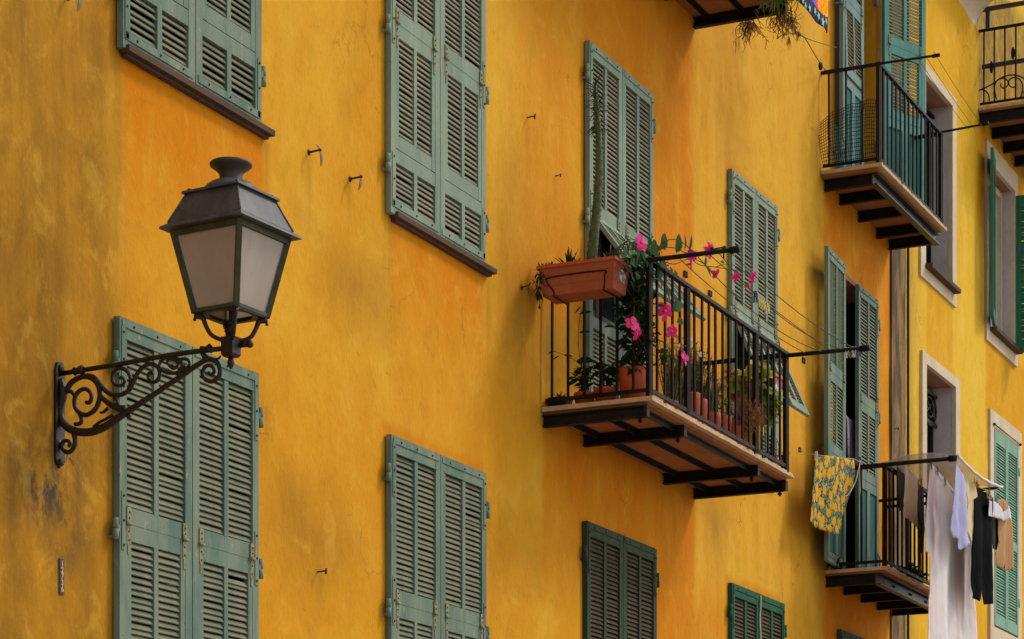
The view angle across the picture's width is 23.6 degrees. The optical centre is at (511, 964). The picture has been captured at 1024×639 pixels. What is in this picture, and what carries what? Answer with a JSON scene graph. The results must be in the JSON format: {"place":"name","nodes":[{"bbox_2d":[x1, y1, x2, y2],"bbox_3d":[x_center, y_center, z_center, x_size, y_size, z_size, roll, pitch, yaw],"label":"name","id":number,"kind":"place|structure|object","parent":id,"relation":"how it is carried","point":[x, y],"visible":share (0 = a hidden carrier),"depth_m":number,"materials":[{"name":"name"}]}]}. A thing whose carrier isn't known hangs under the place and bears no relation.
{"place":"outdoors","nodes":[
{"label":"outdoors","id":0,"kind":"place"},
{"bbox_2d":[828,556,850,569],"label":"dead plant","id":1,"kind":"object","parent":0,"point":[835,567],"visible":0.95,"depth_m":22.88,"materials":[{"name":"brown plant"}]},
{"bbox_2d":[911,567,929,583],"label":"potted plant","id":2,"kind":"object","parent":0,"point":[920,576],"visible":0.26,"depth_m":24.51,"materials":[{"name":"green plant"}]},
{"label":"washing line","id":3,"kind":"object","parent":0,"visible":0},
{"bbox_2d":[925,463,976,638],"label":"bed sheet","id":4,"kind":"object","parent":3,"relation":"hanging from","point":[951,609],"visible":0.84,"depth_m":23.00,"materials":[{"name":"white fabric"}]},
{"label":"flower pot","id":5,"kind":"object","parent":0,"visible":0},
{"bbox_2d":[667,351,692,405],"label":"herb","id":6,"kind":"object","parent":5,"relation":"in","point":[682,394],"visible":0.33,"depth_m":17.92,"materials":[{"name":"green plant"}]},
{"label":"street","id":7,"kind":"structure","parent":0,"visible":0},
{"bbox_2d":[0,0,997,638],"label":"house","id":8,"kind":"structure","parent":7,"relation":"on","point":[384,432],"depth_m":16.02,"materials":[{"name":"paint"}]},
{"bbox_2d":[58,558,63,594],"bbox_3d":[-2.229,-1.916,12.095,0.021,0.176,0.037,0,0,25],"label":"metal bracket","id":9,"kind":"object","parent":8,"relation":"attached to","point":[61,574],"visible":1,"depth_m":12.09,"materials":[{"name":"grey metal"}]},
{"bbox_2d":[67,0,81,10],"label":"shutter catch","id":10,"kind":"object","parent":8,"relation":"attached to","point":[79,4],"visible":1,"depth_m":12.10,"materials":[{"name":"grey metal"}]},
{"bbox_2d":[127,349,219,638],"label":"window","id":11,"kind":"structure","parent":8,"relation":"in","point":[139,378],"depth_m":13.29,"materials":[{"name":"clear glass"}]},
{"bbox_2d":[130,0,222,84],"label":"window","id":12,"kind":"structure","parent":8,"relation":"in","point":[132,8],"depth_m":13.33,"materials":[{"name":"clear glass"}]},
{"bbox_2d":[54,156,301,467],"bbox_3d":[-1.673,-3.135,11.862,1.261,1.377,0.486,0,0,30],"label":"wall lamp","id":13,"kind":"object","parent":8,"relation":"attached to","point":[230,230],"visible":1,"depth_m":11.60,"materials":[{"name":"metal"}]},
{"bbox_2d":[307,144,322,166],"bbox_3d":[-1.149,-4.717,14.273,0.091,0.129,0.037,0,0,21],"label":"shutter catch","id":14,"kind":"object","parent":8,"relation":"attached to","point":[316,150],"visible":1,"depth_m":14.26,"materials":[{"name":"grey metal"}]},
{"bbox_2d":[348,173,362,189],"bbox_3d":[-0.939,-4.705,14.716,0.091,0.126,0.042,0,0,33],"label":"shutter catch","id":15,"kind":"object","parent":8,"relation":"attached to","point":[350,178],"visible":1,"depth_m":14.70,"materials":[{"name":"grey metal"}]},
{"bbox_2d":[396,0,455,233],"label":"window","id":16,"kind":"structure","parent":8,"relation":"in","point":[448,13],"depth_m":15.99,"materials":[{"name":"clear glass"}]},
{"bbox_2d":[396,464,456,638],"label":"window","id":17,"kind":"structure","parent":8,"relation":"in","point":[406,464],"depth_m":15.99,"materials":[{"name":"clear glass"}]},
{"bbox_2d":[520,283,530,293],"bbox_3d":[0.094,-4.670,16.911,0.083,0.076,0.040,0,0,25],"label":"wall hook","id":18,"kind":"object","parent":8,"relation":"attached to","point":[521,286],"depth_m":16.91,"materials":[{"name":"grey metal"}]},
{"bbox_2d":[548,396,572,405],"bbox_3d":[0.342,-3.963,17.330,0.135,0.085,0.140,0,0,25],"label":"plant tray","id":19,"kind":"object","parent":8,"relation":"on","point":[560,403],"visible":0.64,"depth_m":17.28,"materials":[{"name":"black plastic"}]},
{"bbox_2d":[548,306,593,368],"bbox_3d":[0.409,-4.387,17.206,0.351,0.465,0.036,0,0,22],"label":"tendril plant","id":20,"kind":"object","parent":8,"relation":"attached to","point":[588,360],"visible":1,"depth_m":17.18,"materials":[{"name":"green plant"}]},
{"bbox_2d":[536,255,631,304],"bbox_3d":[0.500,-4.726,16.956,0.594,0.221,0.292,0,0,25],"label":"planter box","id":21,"kind":"object","parent":8,"relation":"attached to","point":[586,280],"visible":0.99,"depth_m":16.86,"materials":[{"name":"plastic"}]},
{"bbox_2d":[526,261,552,308],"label":"succulent","id":22,"kind":"object","parent":21,"relation":"in","point":[538,295],"visible":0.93,"depth_m":16.96,"materials":[{"name":"green plant"}]},
{"bbox_2d":[552,247,581,262],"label":"succulent","id":23,"kind":"object","parent":21,"relation":"in","point":[569,257],"visible":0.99,"depth_m":16.94,"materials":[{"name":"green plant"}]},
{"bbox_2d":[584,72,610,258],"bbox_3d":[0.595,-5.500,16.934,0.224,1.278,0.215,0,0,4],"label":"cactus","id":24,"kind":"object","parent":21,"relation":"in","point":[593,242],"visible":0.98,"depth_m":16.89,"materials":[{"name":"green plant"}]},
{"bbox_2d":[596,239,658,257],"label":"dry weed","id":25,"kind":"object","parent":21,"relation":"in","point":[614,250],"visible":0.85,"depth_m":16.86,"materials":[{"name":"plant"}]},
{"bbox_2d":[574,391,594,403],"bbox_3d":[0.511,-3.973,17.261,0.155,0.105,0.155,0,0,25],"label":"flower pot","id":26,"kind":"object","parent":8,"relation":"on","point":[583,400],"visible":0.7,"depth_m":17.20,"materials":[{"name":"ceramic"}]},
{"bbox_2d":[570,366,594,391],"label":"potted plant","id":27,"kind":"object","parent":26,"relation":"on","point":[577,372],"visible":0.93,"depth_m":17.25,"materials":[{"name":"green plant"}]},
{"bbox_2d":[594,386,616,400],"bbox_3d":[0.658,-3.983,17.202,0.169,0.125,0.169,0,0,25],"label":"flower pot","id":28,"kind":"object","parent":8,"relation":"on","point":[607,389],"visible":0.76,"depth_m":17.14,"materials":[{"name":"ceramic"}]},
{"bbox_2d":[587,362,622,386],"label":"potted plant","id":29,"kind":"object","parent":28,"relation":"on","point":[610,370],"visible":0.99,"depth_m":17.16,"materials":[{"name":"green plant"}]},
{"bbox_2d":[593,77,627,401],"bbox_3d":[0.633,-5.346,18.528,0.050,2.711,1.138,0,0,25],"label":"window","id":30,"kind":"structure","parent":8,"relation":"in","point":[604,244],"depth_m":18.75,"materials":[{"name":"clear glass"}]},
{"bbox_2d":[591,543,630,638],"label":"window","id":31,"kind":"structure","parent":8,"relation":"in","point":[592,543],"depth_m":18.77,"materials":[{"name":"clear glass"}]},
{"bbox_2d":[619,365,645,398],"bbox_3d":[0.849,-4.045,17.145,0.209,0.250,0.209,0,0,25],"label":"flower pot","id":32,"kind":"object","parent":8,"relation":"on","point":[625,381],"visible":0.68,"depth_m":17.06,"materials":[{"name":"ceramic"}]},
{"bbox_2d":[663,400,679,409],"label":"flower pot","id":33,"kind":"object","parent":8,"relation":"on","point":[671,404],"visible":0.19,"depth_m":17.75,"materials":[{"name":"ceramic"}]},
{"bbox_2d":[654,338,683,399],"bbox_3d":[1.156,-4.311,17.824,0.239,0.492,0.271,0,0,-22],"label":"herb","id":34,"kind":"object","parent":33,"relation":"in","point":[668,381],"visible":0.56,"depth_m":17.77,"materials":[{"name":"green plant"}]},
{"bbox_2d":[605,233,756,374],"bbox_3d":[1.369,-4.739,17.808,0.600,1.310,2.846,0,0,33],"label":"flowering vine","id":35,"kind":"object","parent":8,"relation":"attached to","point":[637,322],"visible":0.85,"depth_m":17.05,"materials":[{"name":"green plant"}]},
{"bbox_2d":[683,270,687,277],"bbox_3d":[1.395,-5.559,19.715,0.028,0.048,0.054,0,0,25],"label":"wall hook","id":36,"kind":"object","parent":8,"relation":"attached to","point":[685,274],"depth_m":19.69,"materials":[{"name":"grey metal"}]},
{"bbox_2d":[691,392,699,421],"bbox_3d":[1.308,-4.062,18.049,0.169,0.284,0.169,0,0,25],"label":"flower pot","id":37,"kind":"object","parent":8,"relation":"on","point":[697,402],"visible":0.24,"depth_m":17.99,"materials":[{"name":"ceramic"}]},
{"bbox_2d":[674,342,706,391],"bbox_3d":[1.306,-4.370,18.041,0.281,0.415,0.261,0,0,25],"label":"herb","id":38,"kind":"object","parent":37,"relation":"in","point":[698,375],"visible":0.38,"depth_m":18.02,"materials":[{"name":"green plant"}]},
{"bbox_2d":[699,398,706,424],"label":"flower pot","id":39,"kind":"object","parent":8,"relation":"on","point":[704,408],"visible":0.2,"depth_m":18.13,"materials":[{"name":"ceramic"}]},
{"bbox_2d":[681,349,713,398],"bbox_3d":[1.378,-4.368,18.194,0.246,0.434,0.247,0,0,25],"label":"herb","id":40,"kind":"object","parent":39,"relation":"in","point":[704,389],"visible":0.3,"depth_m":18.18,"materials":[{"name":"green plant"}]},
{"bbox_2d":[707,412,720,433],"bbox_3d":[1.496,-4.034,18.445,0.169,0.227,0.169,0,0,25],"label":"flower pot","id":41,"kind":"object","parent":8,"relation":"on","point":[718,418],"visible":0.27,"depth_m":18.38,"materials":[{"name":"ceramic"}]},
{"bbox_2d":[703,368,727,411],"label":"herb","id":42,"kind":"object","parent":41,"relation":"in","point":[712,397],"visible":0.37,"depth_m":18.41,"materials":[{"name":"green plant"}]},
{"bbox_2d":[710,246,726,258],"bbox_3d":[1.410,-4.859,16.712,0.123,0.090,0.036,0,0,25],"label":"rod clamp","id":43,"kind":"object","parent":8,"relation":"on","point":[713,248],"visible":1,"depth_m":16.70,"materials":[{"name":"black metal"}]},
{"bbox_2d":[720,415,731,437],"bbox_3d":[1.587,-4.041,18.613,0.169,0.241,0.169,0,0,25],"label":"flower pot","id":44,"kind":"object","parent":8,"relation":"on","point":[725,422],"visible":0.22,"depth_m":18.54,"materials":[{"name":"ceramic"}]},
{"bbox_2d":[717,394,734,417],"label":"potted plant","id":45,"kind":"object","parent":44,"relation":"in","point":[726,402],"visible":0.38,"depth_m":18.58,"materials":[{"name":"green plant"}]},
{"bbox_2d":[730,420,742,445],"bbox_3d":[1.702,-4.048,18.855,0.179,0.256,0.179,0,0,25],"label":"flower pot","id":46,"kind":"object","parent":8,"relation":"on","point":[738,429],"visible":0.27,"depth_m":18.78,"materials":[{"name":"ceramic"}]},
{"bbox_2d":[727,393,767,438],"bbox_3d":[1.809,-4.229,18.852,0.330,0.377,0.500,0,0,25],"label":"dried plant","id":47,"kind":"object","parent":46,"relation":"in","point":[752,417],"visible":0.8,"depth_m":18.81,"materials":[{"name":"brown plant"}]},
{"bbox_2d":[735,198,748,405],"bbox_3d":[1.902,-5.473,21.199,0.050,2.340,1.066,0,0,25],"label":"window","id":48,"kind":"structure","parent":8,"relation":"in","point":[739,336],"depth_m":21.44,"materials":[{"name":"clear glass"}]},
{"bbox_2d":[680,259,804,352],"bbox_3d":[1.735,-4.846,18.154,0.006,0.065,2.884,0,0,25],"label":"washing line","id":49,"kind":"object","parent":8,"relation":"attached to","point":[738,309],"visible":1,"depth_m":18.00,"materials":[{"name":"grey"}]},
{"bbox_2d":[735,601,752,638],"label":"window","id":50,"kind":"structure","parent":8,"relation":"in","point":[735,601],"depth_m":21.44,"materials":[{"name":"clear glass"}]},
{"bbox_2d":[732,19,767,52],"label":"hanging plant","id":51,"kind":"object","parent":8,"relation":"hanging from","point":[750,26],"visible":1,"depth_m":19.82,"materials":[{"name":"brown plant"}]},
{"bbox_2d":[724,373,782,402],"bbox_3d":[1.963,-4.650,19.819,0.418,0.204,0.280,0,0,25],"label":"planter box","id":52,"kind":"object","parent":8,"relation":"attached to","point":[765,383],"visible":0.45,"depth_m":19.76,"materials":[{"name":"ceramic"}]},
{"bbox_2d":[743,425,763,456],"bbox_3d":[1.879,-4.069,19.226,0.199,0.298,0.199,0,0,25],"label":"flower pot","id":53,"kind":"object","parent":8,"relation":"on","point":[746,438],"visible":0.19,"depth_m":19.15,"materials":[{"name":"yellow ceramic"}]},
{"bbox_2d":[727,360,783,435],"bbox_3d":[1.959,-4.457,19.520,0.400,0.722,0.489,0,0,-24],"label":"variegated plant","id":54,"kind":"object","parent":53,"relation":"in","point":[777,401],"visible":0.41,"depth_m":19.49,"materials":[{"name":"green plant"}]},
{"bbox_2d":[698,257,820,351],"bbox_3d":[1.854,-4.825,18.098,0.006,0.118,2.885,0,0,25],"label":"washing line","id":55,"kind":"object","parent":8,"relation":"attached to","point":[753,311],"visible":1,"depth_m":17.89,"materials":[{"name":"grey"}]},
{"bbox_2d":[759,596,760,638],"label":"rope","id":56,"kind":"object","parent":8,"relation":"hanging from","point":[760,618],"visible":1,"depth_m":21.17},
{"bbox_2d":[705,250,830,350],"bbox_3d":[1.925,-4.862,18.064,0.006,0.051,2.884,0,0,25],"label":"washing line","id":57,"kind":"object","parent":8,"relation":"attached to","point":[769,305],"visible":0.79,"depth_m":18.04,"materials":[{"name":"grey"}]},
{"bbox_2d":[754,0,798,28],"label":"hanging plant","id":58,"kind":"object","parent":8,"relation":"hanging from","point":[772,3],"visible":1,"depth_m":19.34,"materials":[{"name":"green plant"}]},
{"bbox_2d":[720,254,841,348],"bbox_3d":[2.003,-4.820,18.027,0.006,0.142,2.885,0,0,25],"label":"washing line","id":59,"kind":"object","parent":8,"relation":"attached to","point":[773,310],"visible":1,"depth_m":17.87,"materials":[{"name":"grey"}]},
{"bbox_2d":[753,291,757,302],"bbox_3d":[1.735,-4.761,17.457,0.034,0.082,0.020,0,0,25],"label":"clothes peg","id":60,"kind":"object","parent":59,"relation":"attached to","point":[754,296],"visible":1,"depth_m":17.45,"materials":[{"name":"blue plastic"}]},
{"bbox_2d":[763,7,803,41],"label":"hanging plant","id":61,"kind":"object","parent":8,"relation":"hanging from","point":[790,19],"visible":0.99,"depth_m":19.49,"materials":[{"name":"brown plant"}]},
{"bbox_2d":[732,254,852,347],"bbox_3d":[2.075,-4.853,17.993,0.009,0.084,2.884,0,0,25],"label":"washing line","id":62,"kind":"object","parent":8,"relation":"attached to","point":[787,303],"visible":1,"depth_m":17.84,"materials":[{"name":"grey"}]},
{"bbox_2d":[777,33,825,69],"bbox_3d":[2.592,-7.925,21.323,0.120,0.820,3.020,0,0,15],"label":"wire","id":63,"kind":"object","parent":8,"relation":"attached to","point":[809,46],"visible":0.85,"depth_m":21.01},
{"bbox_2d":[786,35,790,50],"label":"dry sprig","id":64,"kind":"object","parent":63,"relation":"attached to","point":[788,39],"visible":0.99,"depth_m":20.14,"materials":[{"name":"brown plant"}]},
{"bbox_2d":[798,32,822,69],"bbox_3d":[2.601,-7.981,21.367,0.043,0.512,2.043,0,0,12],"label":"wire clip","id":65,"kind":"object","parent":63,"relation":"attached to","point":[820,66],"visible":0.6,"depth_m":22.33,"materials":[{"name":"black metal"}]},
{"bbox_2d":[797,0,827,32],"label":"beach towel","id":66,"kind":"object","parent":8,"relation":"hanging from","point":[817,10],"visible":1,"depth_m":19.85,"materials":[{"name":"multicoloured fabric"}]},
{"bbox_2d":[801,36,836,47],"bbox_3d":[2.737,-8.205,21.777,0.016,0.875,2.652,0,0,14],"label":"wire","id":67,"kind":"object","parent":8,"relation":"attached to","point":[819,42],"visible":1,"depth_m":21.72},
{"bbox_2d":[800,450,861,463],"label":"washing line","id":68,"kind":"object","parent":8,"relation":"attached to","point":[827,456],"visible":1,"depth_m":22.24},
{"bbox_2d":[810,455,854,535],"bbox_3d":[2.917,-4.307,22.343,0.059,0.774,1.048,0,0,32],"label":"tablecloth","id":69,"kind":"object","parent":68,"relation":"hanging from","point":[834,476],"visible":0.98,"depth_m":22.31,"materials":[{"name":"fabric"}]},
{"bbox_2d":[834,0,838,168],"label":"balcony door","id":70,"kind":"structure","parent":8,"relation":"in","point":[836,6],"depth_m":24.32,"materials":[{"name":"teal paint"}]},
{"bbox_2d":[846,415,854,464],"bbox_3d":[3.298,-5.061,23.772,0.046,0.513,0.375,0,0,27],"label":"curtain","id":71,"kind":"object","parent":8,"relation":"hanging from","point":[850,426],"visible":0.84,"depth_m":23.78,"materials":[{"name":"purple fabric"}]},
{"bbox_2d":[841,460,860,496],"bbox_3d":[3.130,-4.493,22.560,0.020,0.436,0.674,0,0,23],"label":"cord","id":72,"kind":"object","parent":8,"relation":"hanging from","point":[854,483],"visible":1,"depth_m":22.63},
{"bbox_2d":[897,466,904,510],"bbox_3d":[3.662,-4.492,23.082,0.026,0.431,0.303,0,0,21],"label":"garment","id":73,"kind":"object","parent":8,"relation":"hanging from","point":[900,484],"visible":0.96,"depth_m":23.11,"materials":[{"name":"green fabric"}]},
{"bbox_2d":[918,59,967,128],"bbox_3d":[4.134,-8.341,23.467,0.004,0.042,2.119,0,0,24],"label":"washing line","id":74,"kind":"object","parent":8,"relation":"attached to","point":[941,93],"visible":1,"depth_m":23.40,"materials":[{"name":"grey"}]},
{"bbox_2d":[924,53,974,128],"bbox_3d":[4.199,-8.341,23.436,0.004,0.042,2.119,0,0,23],"label":"washing line","id":75,"kind":"object","parent":8,"relation":"attached to","point":[949,93],"visible":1,"depth_m":23.40,"materials":[{"name":"grey"}]},
{"bbox_2d":[934,52,983,127],"bbox_3d":[4.281,-8.341,23.397,0.004,0.042,2.119,0,0,23],"label":"washing line","id":76,"kind":"object","parent":8,"relation":"attached to","point":[959,92],"visible":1,"depth_m":23.37,"materials":[{"name":"grey"}]},
{"bbox_2d":[956,461,998,490],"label":"washing line","id":77,"kind":"object","parent":8,"relation":"attached to","point":[971,481],"visible":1,"depth_m":23.02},
{"bbox_2d":[950,463,969,549],"bbox_3d":[4.165,-4.229,22.696,0.052,0.771,0.675,0,0,25],"label":"shirt","id":78,"kind":"object","parent":77,"relation":"hanging from","point":[958,525],"visible":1,"depth_m":22.68,"materials":[{"name":"white fabric"}]},
{"bbox_2d":[961,470,977,540],"bbox_3d":[4.312,-4.305,23.075,0.034,0.611,0.548,0,0,25],"label":"blouse","id":79,"kind":"object","parent":77,"relation":"hanging from","point":[971,492],"visible":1,"depth_m":23.14,"materials":[{"name":"beige fabric"}]},
{"bbox_2d":[970,482,993,604],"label":"dungarees","id":80,"kind":"object","parent":77,"relation":"hanging from","point":[981,578],"visible":1,"depth_m":23.49,"materials":[{"name":"black fabric"}]},
{"bbox_2d":[990,499,997,549],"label":"shorts","id":81,"kind":"object","parent":77,"relation":"hanging from","point":[994,521],"visible":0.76,"depth_m":24.00,"materials":[{"name":"grey fabric"}]},
{"bbox_2d":[988,496,1010,520],"bbox_3d":[4.761,-4.430,23.902,0.037,0.222,0.956,0,0,26],"label":"crop top","id":82,"kind":"object","parent":77,"relation":"hanging from","point":[999,512],"visible":1,"depth_m":23.86,"materials":[{"name":"white fabric"}]},
{"bbox_2d":[995,499,1013,570],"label":"trousers","id":83,"kind":"object","parent":77,"relation":"hanging from","point":[1004,554],"visible":0.91,"depth_m":24.31,"materials":[{"name":"beige fabric"}]},
{"bbox_2d":[956,454,1002,487],"bbox_3d":[4.122,-4.665,23.368,0.740,0.118,1.654,0,0,25],"label":"plastic sheet","id":84,"kind":"object","parent":8,"relation":"attached to","point":[959,457],"visible":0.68,"depth_m":23.07,"materials":[{"name":"white plastic"}]},
{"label":"washing line","id":85,"kind":"object","parent":8,"relation":"attached to","visible":0},
{"bbox_2d":[903,465,918,528],"bbox_3d":[3.731,-4.375,22.872,0.041,0.539,0.630,0,0,25],"label":"tank top","id":86,"kind":"object","parent":85,"relation":"hanging from","point":[910,500],"visible":1,"depth_m":22.86,"materials":[{"name":"beige fabric"}]},
{"bbox_2d":[917,484,924,553],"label":"trousers","id":87,"kind":"object","parent":85,"relation":"hanging from","point":[920,508],"visible":1,"depth_m":23.12,"materials":[{"name":"grey fabric"}]},
{"bbox_2d":[905,0,1023,638],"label":"house","id":88,"kind":"structure","parent":7,"relation":"on","point":[966,339],"depth_m":27.89,"materials":[{"name":"yellow paint"}]},
{"bbox_2d":[907,0,908,638],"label":"drainpipe","id":89,"kind":"object","parent":88,"relation":"attached to","point":[908,382],"visible":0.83,"depth_m":25.35,"materials":[{"name":"metal"}]},
{"bbox_2d":[926,107,934,262],"bbox_3d":[4.386,-8.436,26.553,0.115,2.015,1.058,0,0,25],"label":"window","id":90,"kind":"structure","parent":88,"relation":"in","point":[928,248],"depth_m":26.92,"materials":[{"name":"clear glass"}]},
{"bbox_2d":[927,388,936,489],"bbox_3d":[4.415,-5.604,26.635,0.117,1.550,1.165,0,0,25],"label":"window","id":91,"kind":"structure","parent":88,"relation":"in","point":[931,397],"depth_m":27.03,"materials":[{"name":"black glass"}]},
{"bbox_2d":[991,187,1002,330],"bbox_3d":[5.647,-8.354,29.016,0.050,1.892,1.146,0,0,25],"label":"window","id":92,"kind":"structure","parent":88,"relation":"in","point":[999,195],"depth_m":29.47,"materials":[{"name":"glass"}]},
{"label":"flower pot","id":93,"kind":"object","parent":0,"visible":0},
{"bbox_2d":[765,446,778,459],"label":"potted plant","id":94,"kind":"object","parent":93,"relation":"in","point":[770,451],"visible":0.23,"depth_m":19.76,"materials":[{"name":"green plant"}]},
{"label":"flower pot","id":95,"kind":"object","parent":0,"visible":0},
{"bbox_2d":[899,562,921,577],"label":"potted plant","id":96,"kind":"object","parent":95,"relation":"in","point":[908,569],"visible":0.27,"depth_m":24.15,"materials":[{"name":"green plant"}]}
]}

